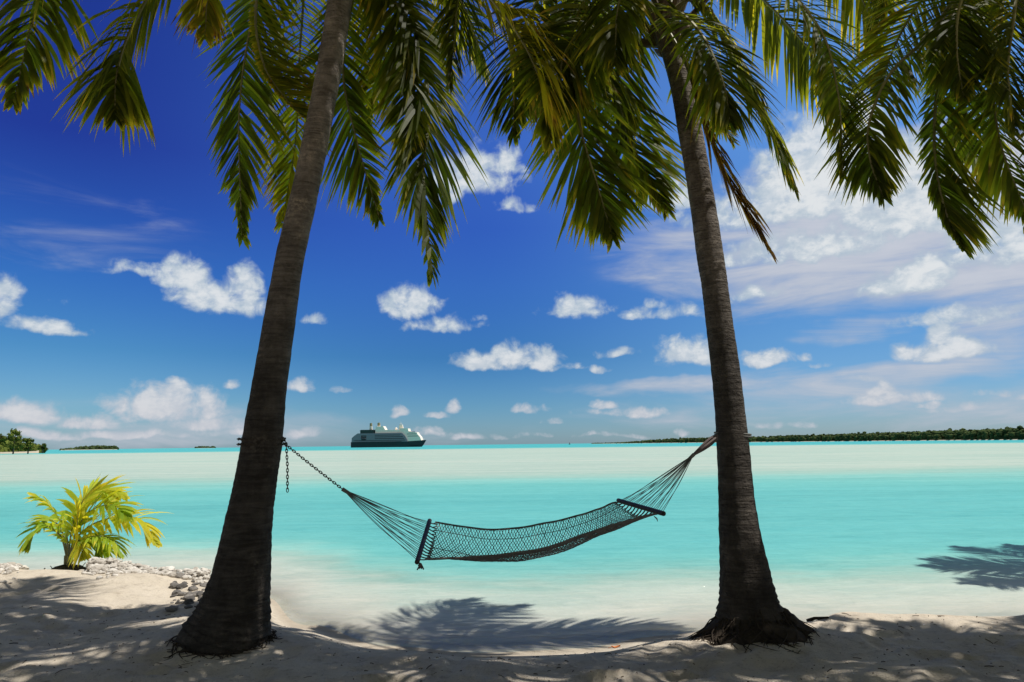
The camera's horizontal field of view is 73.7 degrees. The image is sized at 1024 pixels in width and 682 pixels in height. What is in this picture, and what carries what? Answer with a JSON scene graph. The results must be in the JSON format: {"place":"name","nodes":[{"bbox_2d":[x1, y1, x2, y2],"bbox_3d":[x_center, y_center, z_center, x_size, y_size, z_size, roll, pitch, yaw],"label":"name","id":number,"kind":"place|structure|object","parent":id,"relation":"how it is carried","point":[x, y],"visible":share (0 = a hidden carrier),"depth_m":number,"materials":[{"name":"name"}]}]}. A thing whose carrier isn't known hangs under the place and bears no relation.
{"place":"outdoors","nodes":[
{"label":"outdoors","id":0,"kind":"place"},
{"bbox_2d":[0,450,38,453],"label":"sandy beach","id":1,"kind":"structure","parent":0,"point":[19,452],"depth_m":371.30,"materials":[{"name":"white sand"}]},
{"bbox_2d":[0,433,7,442],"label":"tree","id":2,"kind":"object","parent":1,"relation":"on","point":[3,438],"visible":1,"depth_m":317.02,"materials":[{"name":"green plant"}]},
{"bbox_2d":[7,428,25,453],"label":"tree","id":3,"kind":"object","parent":1,"relation":"on","point":[15,439],"visible":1,"depth_m":319.06,"materials":[{"name":"green plant"}]},
{"bbox_2d":[0,440,44,452],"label":"bushes","id":4,"kind":"object","parent":1,"relation":"on","point":[4,447],"visible":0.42,"depth_m":373.65,"materials":[{"name":"green plant"}]},
{"bbox_2d":[21,438,34,453],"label":"tree","id":5,"kind":"object","parent":1,"relation":"on","point":[29,444],"visible":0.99,"depth_m":326.98,"materials":[{"name":"green plant"}]},
{"bbox_2d":[37,443,47,452],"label":"tree","id":6,"kind":"object","parent":1,"relation":"on","point":[43,447],"visible":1,"depth_m":371.46,"materials":[{"name":"green plant"}]},
{"bbox_2d":[0,440,1023,641],"bbox_3d":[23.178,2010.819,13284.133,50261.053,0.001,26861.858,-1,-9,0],"label":"lagoon water","id":7,"kind":"structure","parent":0,"point":[910,527],"depth_m":15.74,"materials":[{"name":"teal liquid"}]},
{"bbox_2d":[351,423,425,447],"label":"cruise ship","id":8,"kind":"object","parent":7,"relation":"on","point":[381,436],"visible":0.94,"depth_m":865.41},
{"bbox_2d":[0,569,1023,681],"bbox_3d":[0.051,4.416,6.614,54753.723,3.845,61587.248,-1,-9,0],"label":"beach","id":9,"kind":"structure","parent":0,"point":[77,600],"depth_m":5.35,"materials":[{"name":"beige sand"}]},
{"bbox_2d":[17,474,167,570],"bbox_3d":[-6.031,2.664,9.738,2.319,1.582,1.418,-1,-9,0],"label":"young palm","id":10,"kind":"object","parent":9,"relation":"on","point":[95,492],"visible":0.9,"depth_m":9.53,"materials":[{"name":"green plant"}]},
{"bbox_2d":[0,557,210,587],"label":"coral rubble","id":11,"kind":"object","parent":9,"relation":"on","point":[108,566],"visible":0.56,"depth_m":8.71,"materials":[{"name":"stone"}]},
{"bbox_2d":[165,572,206,611],"bbox_3d":[-3.545,2.848,7.642,0.582,0.235,2.031,3,-9,-24],"label":"beach rubble","id":12,"kind":"object","parent":9,"relation":"on","point":[188,598],"visible":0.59,"depth_m":7.58,"materials":[{"name":"grey stone"}]},
{"bbox_2d":[0,0,656,666],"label":"palm tree","id":13,"kind":"object","parent":9,"relation":"on","point":[230,614],"visible":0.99,"depth_m":6.34,"materials":[{"name":"green plant"}]},
{"bbox_2d":[236,437,341,492],"bbox_3d":[-1.874,1.061,5.881,1.014,0.482,0.406,-1,-9,5],"label":"chain","id":14,"kind":"object","parent":13,"relation":"attached to","point":[282,439],"visible":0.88,"depth_m":5.83,"materials":[{"name":"metal"}]},
{"bbox_2d":[456,0,913,653],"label":"palm tree","id":15,"kind":"object","parent":9,"relation":"on","point":[750,610],"visible":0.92,"depth_m":5.77,"materials":[{"name":"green plant"}]},
{"bbox_2d":[341,432,751,569],"bbox_3d":[0.389,1.240,5.501,3.541,0.996,0.928,0,-9,-6],"label":"hammock","id":16,"kind":"object","parent":15,"relation":"hanging from","point":[572,542],"visible":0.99,"depth_m":5.54,"materials":[{"name":"black fabric"}]},
{"bbox_2d":[806,616,828,621],"bbox_3d":[2.743,2.499,6.129,0.058,0.082,0.192,8,-12,-43],"label":"driftwood","id":17,"kind":"object","parent":9,"relation":"on","point":[814,618],"visible":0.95,"depth_m":6.13,"materials":[{"name":"wood"}]},
{"bbox_2d":[814,0,1023,259],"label":"palm tree","id":18,"kind":"object","parent":9,"relation":"on","point":[964,52],"visible":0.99,"depth_m":5.34,"materials":[{"name":"green plant"}]},
{"bbox_2d":[0,606,1023,681],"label":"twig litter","id":19,"kind":"object","parent":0,"point":[500,657],"visible":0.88,"depth_m":5.34,"materials":[{"name":"brown wood"}]},
{"bbox_2d":[0,0,1023,449],"label":"sky","id":20,"kind":"structure","parent":0,"point":[132,306],"materials":[{"name":"blue"}]},
{"bbox_2d":[601,439,1023,443],"bbox_3d":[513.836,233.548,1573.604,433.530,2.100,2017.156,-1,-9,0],"label":"long island ground","id":21,"kind":"structure","parent":0,"point":[831,441],"depth_m":1219.20,"materials":[{"name":"beige sand"}]},
{"bbox_2d":[591,425,1023,443],"bbox_3d":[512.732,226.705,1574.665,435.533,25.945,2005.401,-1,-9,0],"label":"island woods","id":22,"kind":"object","parent":21,"relation":"on","point":[1007,432],"visible":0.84,"depth_m":1204.88,"materials":[{"name":"green plant"}]},
{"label":"islet ground","id":23,"kind":"structure","parent":0,"visible":0},
{"bbox_2d":[59,445,118,449],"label":"islet woods","id":24,"kind":"object","parent":23,"relation":"on","point":[91,447],"visible":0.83,"depth_m":1531.12,"materials":[{"name":"green plant"}]},
{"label":"distant islet ground","id":25,"kind":"structure","parent":0,"visible":0},
{"bbox_2d":[194,446,215,447],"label":"distant woods","id":26,"kind":"object","parent":25,"relation":"on","point":[205,447],"visible":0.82,"depth_m":3806.31,"materials":[{"name":"green plant"}]}
]}

